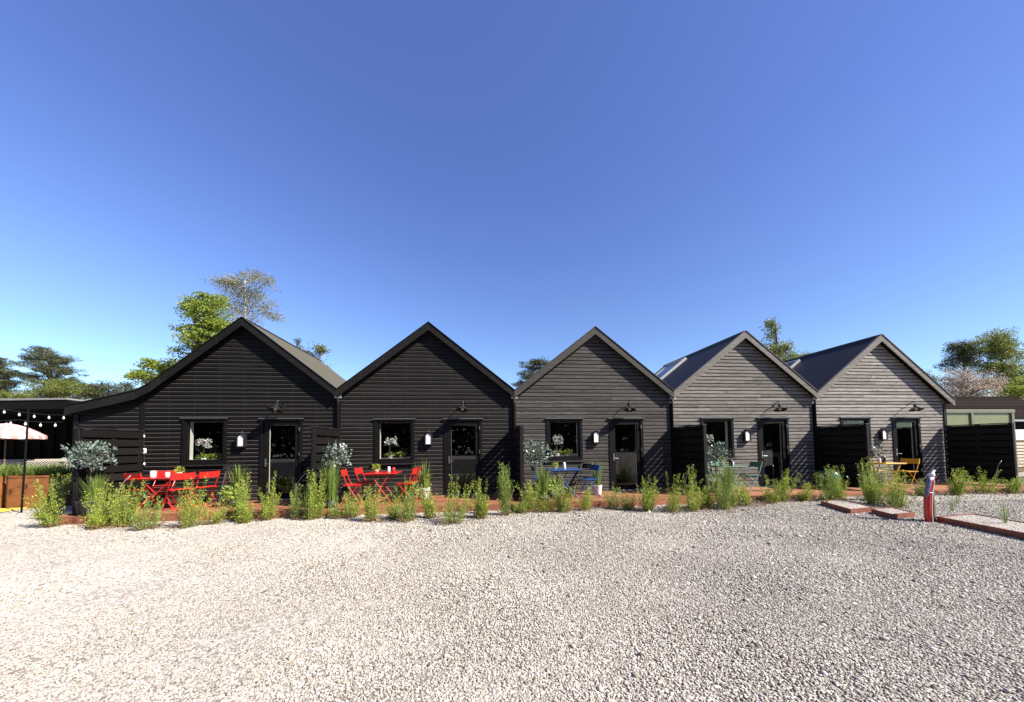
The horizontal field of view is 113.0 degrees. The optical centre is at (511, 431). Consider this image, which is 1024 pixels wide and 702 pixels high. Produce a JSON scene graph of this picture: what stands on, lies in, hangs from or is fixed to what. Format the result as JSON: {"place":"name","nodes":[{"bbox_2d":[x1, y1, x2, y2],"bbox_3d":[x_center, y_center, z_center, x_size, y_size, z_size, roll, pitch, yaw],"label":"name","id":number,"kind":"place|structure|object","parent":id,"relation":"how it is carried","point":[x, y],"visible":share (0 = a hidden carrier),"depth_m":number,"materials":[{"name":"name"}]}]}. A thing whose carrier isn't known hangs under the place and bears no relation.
{"place":"outdoors","nodes":[
{"label":"outdoors","id":0,"kind":"place"},
{"bbox_2d":[417,459,434,499],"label":"potted grass","id":1,"kind":"object","parent":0,"point":[423,474],"depth_m":8.70,"materials":[{"name":"plant"}]},
{"bbox_2d":[0,471,1023,701],"bbox_3d":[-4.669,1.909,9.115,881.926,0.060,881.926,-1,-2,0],"label":"gravel ground","id":2,"kind":"structure","parent":0,"point":[97,596],"depth_m":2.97,"materials":[{"name":"gravel"}]},
{"bbox_2d":[0,357,28,391],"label":"pine tree","id":3,"kind":"object","parent":2,"relation":"on","point":[6,382],"visible":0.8,"depth_m":36.25,"materials":[{"name":"green plant"}]},
{"bbox_2d":[0,463,33,507],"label":"rusty planter","id":4,"kind":"object","parent":2,"relation":"on","point":[8,471],"visible":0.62,"depth_m":9.00,"materials":[{"name":"metal"}]},
{"bbox_2d":[0,422,47,467],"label":"striped parasol","id":5,"kind":"object","parent":2,"relation":"on","point":[13,431],"visible":0.82,"depth_m":9.94,"materials":[{"name":"fabric"}]},
{"bbox_2d":[20,409,29,512],"bbox_3d":[-12.035,0.719,8.367,0.086,2.551,0.036,0,-2,-6],"label":"slim post","id":6,"kind":"object","parent":2,"relation":"on","point":[24,464],"visible":1,"depth_m":8.36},
{"bbox_2d":[0,459,71,470],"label":"lounge bench","id":7,"kind":"object","parent":2,"relation":"on","point":[32,462],"visible":0.06,"depth_m":10.52,"materials":[{"name":"fabric"}]},
{"bbox_2d":[5,462,70,508],"bbox_3d":[-12.818,1.437,9.360,1.447,1.217,1.286,0,-2,-6],"label":"rusty planter","id":8,"kind":"object","parent":2,"relation":"on","point":[42,474],"visible":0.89,"depth_m":8.96,"materials":[{"name":"metal"}]},
{"bbox_2d":[0,398,85,459],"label":"pavilion","id":9,"kind":"structure","parent":2,"relation":"on","point":[61,433],"depth_m":14.21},
{"bbox_2d":[23,479,69,527],"bbox_3d":[-9.253,1.431,6.760,0.762,1.025,0.619,-2,-3,31],"label":"leafy shrub","id":10,"kind":"object","parent":2,"relation":"on","point":[48,520],"visible":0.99,"depth_m":6.68,"materials":[{"name":"green plant"}]},
{"bbox_2d":[6,345,88,393],"bbox_3d":[-49.488,-2.840,36.263,6.976,12.944,4.468,-1,-2,0],"label":"pine tree","id":11,"kind":"object","parent":2,"relation":"on","point":[55,362],"visible":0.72,"depth_m":35.86,"materials":[{"name":"green plant"}]},
{"bbox_2d":[29,473,72,517],"bbox_3d":[-10.681,1.470,7.957,0.571,1.054,0.680,0,-2,-11],"label":"leafy shrub","id":12,"kind":"object","parent":2,"relation":"on","point":[61,492],"visible":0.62,"depth_m":7.97,"materials":[{"name":"green plant"}]},
{"bbox_2d":[22,378,103,399],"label":"broadleaf tree","id":13,"kind":"object","parent":2,"relation":"on","point":[54,388],"visible":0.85,"depth_m":29.75,"materials":[{"name":"green plant"}]},
{"bbox_2d":[71,482,124,527],"bbox_3d":[-8.237,1.452,6.842,0.785,0.949,0.553,1,-3,-28],"label":"leafy shrub","id":14,"kind":"object","parent":2,"relation":"on","point":[107,510],"visible":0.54,"depth_m":6.78,"materials":[{"name":"green plant"}]},
{"bbox_2d":[78,502,118,529],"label":"leafy shrub","id":15,"kind":"object","parent":2,"relation":"on","point":[95,522],"visible":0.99,"depth_m":6.48,"materials":[{"name":"green plant"}]},
{"bbox_2d":[78,380,127,399],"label":"broadleaf tree","id":16,"kind":"object","parent":2,"relation":"on","point":[102,387],"visible":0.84,"depth_m":31.10,"materials":[{"name":"green plant"}]},
{"bbox_2d":[104,479,149,529],"bbox_3d":[-7.596,1.412,6.675,0.640,0.962,0.658,-2,-3,30],"label":"leafy shrub","id":17,"kind":"object","parent":2,"relation":"on","point":[120,518],"visible":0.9,"depth_m":6.65,"materials":[{"name":"green plant"}]},
{"bbox_2d":[126,490,172,530],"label":"leafy shrub","id":18,"kind":"object","parent":2,"relation":"on","point":[145,522],"visible":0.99,"depth_m":6.43,"materials":[{"name":"green plant"}]},
{"bbox_2d":[122,290,235,385],"bbox_3d":[-17.512,-2.527,18.138,6.471,10.028,3.304,-1,-2,0],"label":"broadleaf tree","id":19,"kind":"object","parent":2,"relation":"on","point":[202,331],"visible":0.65,"depth_m":17.82,"materials":[{"name":"green plant"}]},
{"bbox_2d":[166,476,213,530],"bbox_3d":[-6.248,1.345,6.598,0.696,1.058,0.730,-1,-2,3],"label":"leafy shrub","id":20,"kind":"object","parent":2,"relation":"on","point":[188,517],"visible":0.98,"depth_m":6.53,"materials":[{"name":"green plant"}]},
{"bbox_2d":[63,316,345,505],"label":"gabled house","id":21,"kind":"structure","parent":2,"relation":"on","point":[224,387],"depth_m":8.92,"materials":[{"name":"black paint"}]},
{"bbox_2d":[177,417,228,465],"bbox_3d":[-8.011,0.261,8.952,1.155,1.249,0.425,0,-2,-6],"label":"window frame","id":22,"kind":"structure","parent":21,"relation":"in","point":[187,422],"depth_m":8.80,"materials":[{"name":"black paint"}]},
{"bbox_2d":[263,421,299,499],"bbox_3d":[-6.136,0.759,9.100,0.950,2.099,0.334,0,-2,-6],"label":"door","id":23,"kind":"structure","parent":21,"relation":"in","point":[267,424],"depth_m":8.99,"materials":[{"name":"black paint"}]},
{"bbox_2d":[195,495,235,524],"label":"leafy shrub","id":24,"kind":"object","parent":2,"relation":"on","point":[217,518],"visible":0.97,"depth_m":6.83,"materials":[{"name":"green plant"}]},
{"bbox_2d":[229,472,254,521],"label":"leafy shrub","id":25,"kind":"object","parent":2,"relation":"on","point":[238,499],"visible":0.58,"depth_m":7.12,"materials":[{"name":"green plant"}]},
{"bbox_2d":[203,267,285,326],"bbox_3d":[-19.134,-4.576,24.181,5.907,14.633,3.050,-1,-2,0],"label":"birch tree","id":26,"kind":"object","parent":2,"relation":"on","point":[242,290],"visible":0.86,"depth_m":24.33,"materials":[{"name":"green plant"}]},
{"bbox_2d":[231,501,257,523],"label":"leafy shrub","id":27,"kind":"object","parent":2,"relation":"on","point":[246,516],"visible":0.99,"depth_m":6.85,"materials":[{"name":"green plant"}]},
{"bbox_2d":[256,471,282,520],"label":"leafy shrub","id":28,"kind":"object","parent":2,"relation":"on","point":[268,513],"visible":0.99,"depth_m":7.13,"materials":[{"name":"green plant"}]},
{"bbox_2d":[288,484,305,519],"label":"leafy shrub","id":29,"kind":"object","parent":2,"relation":"on","point":[296,510],"visible":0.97,"depth_m":7.23,"materials":[{"name":"green plant"}]},
{"bbox_2d":[298,341,330,368],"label":"broadleaf tree","id":30,"kind":"object","parent":2,"relation":"on","point":[320,349],"visible":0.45,"depth_m":20.16,"materials":[{"name":"green plant"}]},
{"bbox_2d":[301,469,328,520],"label":"leafy shrub","id":31,"kind":"object","parent":2,"relation":"on","point":[309,513],"visible":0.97,"depth_m":7.18,"materials":[{"name":"green plant"}]},
{"bbox_2d":[326,493,348,518],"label":"leafy shrub","id":32,"kind":"object","parent":2,"relation":"on","point":[333,513],"visible":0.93,"depth_m":7.20,"materials":[{"name":"green plant"}]},
{"bbox_2d":[341,487,365,518],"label":"leafy shrub","id":33,"kind":"object","parent":2,"relation":"on","point":[350,507],"visible":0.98,"depth_m":7.28,"materials":[{"name":"green plant"}]},
{"bbox_2d":[357,479,386,522],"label":"leafy shrub","id":34,"kind":"object","parent":2,"relation":"on","point":[368,510],"visible":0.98,"depth_m":6.85,"materials":[{"name":"green plant"}]},
{"bbox_2d":[390,477,419,522],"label":"leafy shrub","id":35,"kind":"object","parent":2,"relation":"on","point":[406,511],"visible":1,"depth_m":6.86,"materials":[{"name":"green plant"}]},
{"bbox_2d":[336,321,517,497],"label":"gabled house","id":36,"kind":"structure","parent":2,"relation":"on","point":[411,390],"depth_m":9.47,"materials":[{"name":"black paint"}]},
{"bbox_2d":[372,418,415,464],"bbox_3d":[-3.253,0.271,9.468,1.155,1.259,0.425,0,-2,-6],"label":"window frame","id":37,"kind":"structure","parent":36,"relation":"in","point":[377,421],"depth_m":9.31,"materials":[{"name":"black paint"}]},
{"bbox_2d":[446,421,479,494],"bbox_3d":[-1.378,0.734,9.617,0.950,2.079,0.334,0,-2,-6],"label":"door","id":38,"kind":"structure","parent":36,"relation":"in","point":[477,458],"depth_m":9.51,"materials":[{"name":"black paint"}]},
{"bbox_2d":[416,475,442,518],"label":"leafy shrub","id":39,"kind":"object","parent":2,"relation":"on","point":[428,508],"visible":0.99,"depth_m":7.09,"materials":[{"name":"green plant"}]},
{"bbox_2d":[433,474,476,525],"bbox_3d":[-1.125,1.325,6.623,0.868,0.978,0.547,0,-2,-16],"label":"leafy shrub","id":40,"kind":"object","parent":2,"relation":"on","point":[451,517],"visible":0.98,"depth_m":6.58,"materials":[{"name":"green plant"}]},
{"bbox_2d":[470,477,490,519],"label":"leafy shrub","id":41,"kind":"object","parent":2,"relation":"on","point":[481,509],"visible":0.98,"depth_m":7.00,"materials":[{"name":"green plant"}]},
{"bbox_2d":[497,462,513,515],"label":"leafy shrub","id":42,"kind":"object","parent":2,"relation":"on","point":[505,498],"visible":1,"depth_m":7.29,"materials":[{"name":"green plant"}]},
{"bbox_2d":[517,480,541,512],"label":"leafy shrub","id":43,"kind":"object","parent":2,"relation":"on","point":[532,507],"visible":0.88,"depth_m":7.67,"materials":[{"name":"green plant"}]},
{"bbox_2d":[510,357,549,386],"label":"pine tree","id":44,"kind":"object","parent":2,"relation":"on","point":[537,363],"visible":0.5,"depth_m":30.06,"materials":[{"name":"green plant"}]},
{"bbox_2d":[53,481,1023,524],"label":"timber deck","id":45,"kind":"structure","parent":2,"relation":"on","point":[598,501],"depth_m":8.37,"materials":[{"name":"wood"}]},
{"bbox_2d":[58,440,117,515],"bbox_3d":[-8.943,0.964,7.179,0.783,1.588,0.806,-2,-3,20],"label":"silver leaved tree","id":46,"kind":"object","parent":45,"relation":"on","point":[80,508],"visible":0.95,"depth_m":7.10,"materials":[{"name":"green plant"}]},
{"bbox_2d":[74,473,110,513],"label":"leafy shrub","id":47,"kind":"object","parent":45,"relation":"on","point":[92,486],"visible":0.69,"depth_m":7.12,"materials":[{"name":"plant"}]},
{"bbox_2d":[72,427,143,514],"bbox_3d":[-9.325,0.863,7.865,0.128,1.856,1.400,0,-2,-6],"label":"privacy screen","id":48,"kind":"object","parent":45,"relation":"on","point":[128,444],"visible":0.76,"depth_m":7.89,"materials":[{"name":"wood"}]},
{"bbox_2d":[123,473,158,508],"bbox_3d":[-8.482,1.353,7.749,0.430,0.839,0.456,-1,-2,6],"label":"folding chair","id":49,"kind":"object","parent":45,"relation":"on","point":[134,476],"visible":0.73,"depth_m":7.65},
{"bbox_2d":[127,475,197,508],"bbox_3d":[-8.062,1.422,7.912,1.150,0.730,0.700,0,-2,-6],"label":"folding table","id":50,"kind":"object","parent":45,"relation":"on","point":[164,478],"visible":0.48,"depth_m":7.64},
{"bbox_2d":[161,472,195,510],"bbox_3d":[-7.568,1.340,7.687,0.456,0.839,0.430,-2,-3,24],"label":"folding chair","id":51,"kind":"object","parent":45,"relation":"on","point":[180,476],"visible":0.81,"depth_m":7.59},
{"bbox_2d":[189,470,219,506],"bbox_3d":[-7.382,1.355,8.112,0.456,0.839,0.430,-1,-2,16],"label":"folding chair","id":52,"kind":"object","parent":45,"relation":"on","point":[210,474],"visible":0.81,"depth_m":8.09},
{"bbox_2d":[218,482,247,506],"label":"broad leaved plant","id":53,"kind":"object","parent":45,"relation":"on","point":[229,490],"visible":0.72,"depth_m":7.89,"materials":[{"name":"green plant"}]},
{"bbox_2d":[310,426,340,502],"bbox_3d":[-4.597,0.828,8.379,0.128,1.856,1.400,0,-2,-6],"label":"privacy screen","id":54,"kind":"object","parent":45,"relation":"on","point":[320,438],"visible":0.6,"depth_m":8.01,"materials":[{"name":"wood"}]},
{"bbox_2d":[317,458,342,508],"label":"grass clump","id":55,"kind":"object","parent":45,"relation":"on","point":[331,484],"visible":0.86,"depth_m":7.59,"materials":[{"name":"plant"}]},
{"bbox_2d":[318,441,354,503],"bbox_3d":[-4.335,0.968,8.282,0.873,1.562,0.825,1,-3,-34],"label":"silver leaved tree","id":56,"kind":"object","parent":45,"relation":"on","point":[343,457],"visible":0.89,"depth_m":8.23,"materials":[{"name":"green plant"}]},
{"bbox_2d":[362,471,401,502],"bbox_3d":[-3.239,1.388,8.508,0.800,0.728,0.700,0,-2,-6],"label":"folding table","id":57,"kind":"object","parent":45,"relation":"on","point":[381,473],"visible":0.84,"depth_m":8.24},
{"bbox_2d":[512,425,524,500],"bbox_3d":[0.161,0.793,8.897,0.128,1.856,1.400,0,-2,-6],"label":"privacy screen","id":58,"kind":"object","parent":45,"relation":"on","point":[518,452],"visible":0.91,"depth_m":8.33,"materials":[{"name":"wood"}]},
{"bbox_2d":[523,438,553,497],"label":"silver leaved tree","id":59,"kind":"object","parent":45,"relation":"on","point":[533,453],"visible":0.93,"depth_m":8.86,"materials":[{"name":"green plant"}]},
{"bbox_2d":[535,466,552,501],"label":"grass clump","id":60,"kind":"object","parent":45,"relation":"on","point":[543,481],"visible":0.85,"depth_m":8.13,"materials":[{"name":"plant"}]},
{"bbox_2d":[671,424,708,494],"bbox_3d":[4.919,0.759,9.415,0.128,1.856,1.400,0,-2,-6],"label":"privacy screen","id":61,"kind":"object","parent":45,"relation":"on","point":[689,446],"visible":0.77,"depth_m":9.29,"materials":[{"name":"wood"}]},
{"bbox_2d":[707,441,733,492],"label":"silver leaved tree","id":62,"kind":"object","parent":45,"relation":"on","point":[714,454],"visible":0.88,"depth_m":9.32,"materials":[{"name":"green plant"}]},
{"bbox_2d":[815,423,870,487],"bbox_3d":[9.677,0.724,9.933,0.128,1.856,1.400,0,-2,-6],"label":"privacy screen","id":63,"kind":"object","parent":45,"relation":"on","point":[839,446],"visible":0.76,"depth_m":9.80,"materials":[{"name":"wood"}]},
{"bbox_2d":[945,422,1017,483],"bbox_3d":[14.434,0.689,10.450,0.128,1.856,1.400,0,-2,-6],"label":"privacy screen","id":64,"kind":"object","parent":45,"relation":"on","point":[971,448],"visible":0.81,"depth_m":10.36,"materials":[{"name":"wood"}]},
{"bbox_2d":[536,491,558,513],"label":"leafy shrub","id":65,"kind":"object","parent":2,"relation":"on","point":[544,508],"visible":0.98,"depth_m":7.64,"materials":[{"name":"green plant"}]},
{"bbox_2d":[550,472,577,512],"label":"leafy shrub","id":66,"kind":"object","parent":2,"relation":"on","point":[562,505],"visible":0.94,"depth_m":7.59,"materials":[{"name":"green plant"}]},
{"bbox_2d":[577,485,594,510],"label":"leafy shrub","id":67,"kind":"object","parent":2,"relation":"on","point":[585,500],"visible":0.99,"depth_m":7.75,"materials":[{"name":"green plant"}]},
{"bbox_2d":[515,326,675,492],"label":"gabled house","id":68,"kind":"structure","parent":2,"relation":"on","point":[578,392],"depth_m":10.01,"materials":[{"name":"black paint"}]},
{"bbox_2d":[545,418,584,461],"bbox_3d":[1.505,0.236,9.986,1.155,1.259,0.425,0,-2,-6],"label":"window frame","id":69,"kind":"structure","parent":68,"relation":"in","point":[579,438],"depth_m":9.83,"materials":[{"name":"black paint"}]},
{"bbox_2d":[611,420,642,490],"bbox_3d":[3.380,0.699,10.134,0.950,2.079,0.334,0,-2,-6],"label":"door","id":70,"kind":"structure","parent":68,"relation":"in","point":[639,476],"depth_m":10.04,"materials":[{"name":"black paint"}]},
{"bbox_2d":[602,482,623,510],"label":"leafy shrub","id":71,"kind":"object","parent":2,"relation":"on","point":[609,504],"visible":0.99,"depth_m":7.91,"materials":[{"name":"green plant"}]},
{"bbox_2d":[631,475,660,511],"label":"leafy shrub","id":72,"kind":"object","parent":2,"relation":"on","point":[647,501],"visible":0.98,"depth_m":7.53,"materials":[{"name":"green plant"}]},
{"bbox_2d":[660,471,686,513],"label":"leafy shrub","id":73,"kind":"object","parent":2,"relation":"on","point":[672,508],"visible":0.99,"depth_m":7.40,"materials":[{"name":"green plant"}]},
{"bbox_2d":[678,465,711,511],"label":"leafy shrub","id":74,"kind":"object","parent":2,"relation":"on","point":[693,497],"visible":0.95,"depth_m":7.63,"materials":[{"name":"green plant"}]},
{"bbox_2d":[706,462,746,512],"bbox_3d":[4.805,1.234,7.744,0.775,1.102,0.973,0,-2,-7],"label":"leafy shrub","id":75,"kind":"object","parent":2,"relation":"on","point":[722,497],"visible":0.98,"depth_m":7.60,"materials":[{"name":"green plant"}]},
{"bbox_2d":[655,330,818,488],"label":"gabled house","id":76,"kind":"structure","parent":2,"relation":"on","point":[728,391],"depth_m":10.56,"materials":[{"name":"black paint"}]},
{"bbox_2d":[699,417,735,458],"bbox_3d":[6.262,0.201,10.503,1.155,1.259,0.425,0,-2,-6],"label":"window frame","id":77,"kind":"structure","parent":76,"relation":"in","point":[729,425],"depth_m":10.39,"materials":[{"name":"black paint"}]},
{"bbox_2d":[760,420,789,486],"bbox_3d":[8.138,0.665,10.652,0.950,2.079,0.334,0,-2,-6],"label":"door","id":78,"kind":"structure","parent":76,"relation":"in","point":[783,448],"depth_m":10.58,"materials":[{"name":"black paint"}]},
{"bbox_2d":[729,477,764,505],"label":"leafy shrub","id":79,"kind":"object","parent":2,"relation":"on","point":[744,499],"visible":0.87,"depth_m":7.99,"materials":[{"name":"green plant"}]},
{"bbox_2d":[758,475,787,503],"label":"leafy shrub","id":80,"kind":"object","parent":2,"relation":"on","point":[769,495],"visible":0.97,"depth_m":8.22,"materials":[{"name":"green plant"}]},
{"bbox_2d":[758,316,799,360],"bbox_3d":[17.453,-2.672,22.066,2.803,9.787,2.285,-1,-2,0],"label":"broadleaf tree","id":81,"kind":"object","parent":2,"relation":"on","point":[780,352],"visible":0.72,"depth_m":22.13,"materials":[{"name":"green plant"}]},
{"bbox_2d":[767,468,800,502],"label":"leafy shrub","id":82,"kind":"object","parent":2,"relation":"on","point":[784,482],"visible":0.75,"depth_m":8.34,"materials":[{"name":"green plant"}]},
{"bbox_2d":[792,481,818,501],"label":"leafy shrub","id":83,"kind":"object","parent":2,"relation":"on","point":[805,496],"visible":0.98,"depth_m":8.33,"materials":[{"name":"green plant"}]},
{"bbox_2d":[814,466,842,499],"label":"leafy shrub","id":84,"kind":"object","parent":2,"relation":"on","point":[832,494],"visible":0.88,"depth_m":8.36,"materials":[{"name":"green plant"}]},
{"bbox_2d":[820,464,853,500],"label":"leafy shrub","id":85,"kind":"object","parent":2,"relation":"on","point":[839,493],"visible":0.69,"depth_m":8.40,"materials":[{"name":"green plant"}]},
{"bbox_2d":[821,499,873,513],"bbox_3d":[7.382,1.653,7.484,0.592,0.125,1.520,-1,-3,18],"label":"edging bed","id":86,"kind":"object","parent":2,"relation":"on","point":[847,506],"visible":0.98,"depth_m":7.32,"materials":[{"name":"stone"}]},
{"bbox_2d":[784,334,955,482],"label":"gabled house","id":87,"kind":"structure","parent":2,"relation":"on","point":[877,382],"depth_m":11.10,"materials":[{"name":"black paint"}]},
{"bbox_2d":[839,417,871,453],"bbox_3d":[11.020,0.166,11.021,1.155,1.259,0.425,0,-2,-6],"label":"window frame","id":88,"kind":"structure","parent":87,"relation":"in","point":[862,419],"depth_m":10.89,"materials":[{"name":"black paint"}]},
{"bbox_2d":[894,419,921,482],"bbox_3d":[12.896,0.630,11.169,0.950,2.079,0.334,0,-2,-6],"label":"door","id":89,"kind":"structure","parent":87,"relation":"in","point":[913,422],"depth_m":11.10,"materials":[{"name":"black paint"}]},
{"bbox_2d":[854,459,886,501],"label":"leafy shrub","id":90,"kind":"object","parent":2,"relation":"on","point":[876,475],"visible":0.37,"depth_m":8.31,"materials":[{"name":"green plant"}]},
{"bbox_2d":[854,458,899,505],"bbox_3d":[8.318,1.134,7.797,0.658,1.127,0.738,0,-3,-20],"label":"leafy shrub","id":91,"kind":"object","parent":2,"relation":"on","point":[870,498],"visible":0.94,"depth_m":7.74,"materials":[{"name":"green plant"}]},
{"bbox_2d":[871,507,914,518],"bbox_3d":[7.518,1.617,6.690,0.954,0.125,0.486,0,-2,-15],"label":"edging bed","id":92,"kind":"object","parent":2,"relation":"on","point":[892,512],"visible":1,"depth_m":6.56,"materials":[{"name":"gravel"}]},
{"bbox_2d":[880,462,917,507],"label":"leafy shrub","id":93,"kind":"object","parent":2,"relation":"on","point":[896,489],"visible":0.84,"depth_m":7.38,"materials":[{"name":"green plant"}]},
{"bbox_2d":[923,469,935,521],"bbox_3d":[7.566,1.156,6.128,0.237,0.947,0.131,0,-3,-22],"label":"marker post","id":94,"kind":"object","parent":2,"relation":"on","point":[929,508],"visible":1,"depth_m":6.09,"materials":[{"name":"red metal"}]},
{"bbox_2d":[941,467,974,495],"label":"leafy shrub","id":95,"kind":"object","parent":2,"relation":"on","point":[959,487],"visible":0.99,"depth_m":8.85,"materials":[{"name":"green plant"}]},
{"bbox_2d":[933,338,986,392],"bbox_3d":[48.260,-3.872,36.150,5.775,12.672,2.674,-1,-2,0],"label":"broadleaf tree","id":96,"kind":"object","parent":2,"relation":"on","point":[959,350],"visible":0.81,"depth_m":36.10,"materials":[{"name":"green plant"}]},
{"bbox_2d":[935,367,1009,396],"bbox_3d":[36.358,-1.529,26.979,5.811,7.494,3.660,-1,-2,0],"label":"blossom tree","id":97,"kind":"object","parent":2,"relation":"on","point":[962,385],"visible":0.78,"depth_m":26.73,"materials":[{"name":"pink plant"}]},
{"bbox_2d":[936,513,1023,539],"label":"edging bed","id":98,"kind":"object","parent":2,"relation":"on","point":[996,525],"visible":0.96,"depth_m":5.62,"materials":[{"name":"stone"}]},
{"bbox_2d":[946,410,1018,473],"bbox_3d":[19.799,0.466,14.350,3.600,2.800,0.160,0,-2,-6],"label":"olive frame","id":99,"kind":"object","parent":2,"relation":"on","point":[961,417],"visible":0.2,"depth_m":14.38,"materials":[{"name":"paint"}]},
{"bbox_2d":[946,396,1023,429],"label":"tiled building","id":100,"kind":"structure","parent":2,"relation":"on","point":[984,403],"depth_m":21.17,"materials":[{"name":"tile"}]},
{"bbox_2d":[966,467,1007,494],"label":"leafy shrub","id":101,"kind":"object","parent":2,"relation":"on","point":[982,488],"visible":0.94,"depth_m":9.06,"materials":[{"name":"green plant"}]},
{"bbox_2d":[959,326,1023,399],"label":"broadleaf tree","id":102,"kind":"object","parent":2,"relation":"on","point":[1001,348],"visible":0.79,"depth_m":33.88,"materials":[{"name":"green plant"}]},
{"bbox_2d":[992,375,1023,399],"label":"broadleaf tree","id":103,"kind":"object","parent":2,"relation":"on","point":[1016,391],"visible":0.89,"depth_m":31.18,"materials":[{"name":"green plant"}]},
{"bbox_2d":[997,476,1023,494],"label":"leafy shrub","id":104,"kind":"object","parent":2,"relation":"on","point":[1014,486],"visible":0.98,"depth_m":9.03,"materials":[{"name":"green plant"}]},
{"bbox_2d":[1016,430,1023,470],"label":"wall","id":105,"kind":"structure","parent":2,"relation":"on","point":[1020,442],"depth_m":15.07,"materials":[{"name":"grey paint"}]},
{"bbox_2d":[0,0,1023,399],"label":"sky","id":106,"kind":"structure","parent":0,"point":[516,179],"materials":[{"name":"blue"}]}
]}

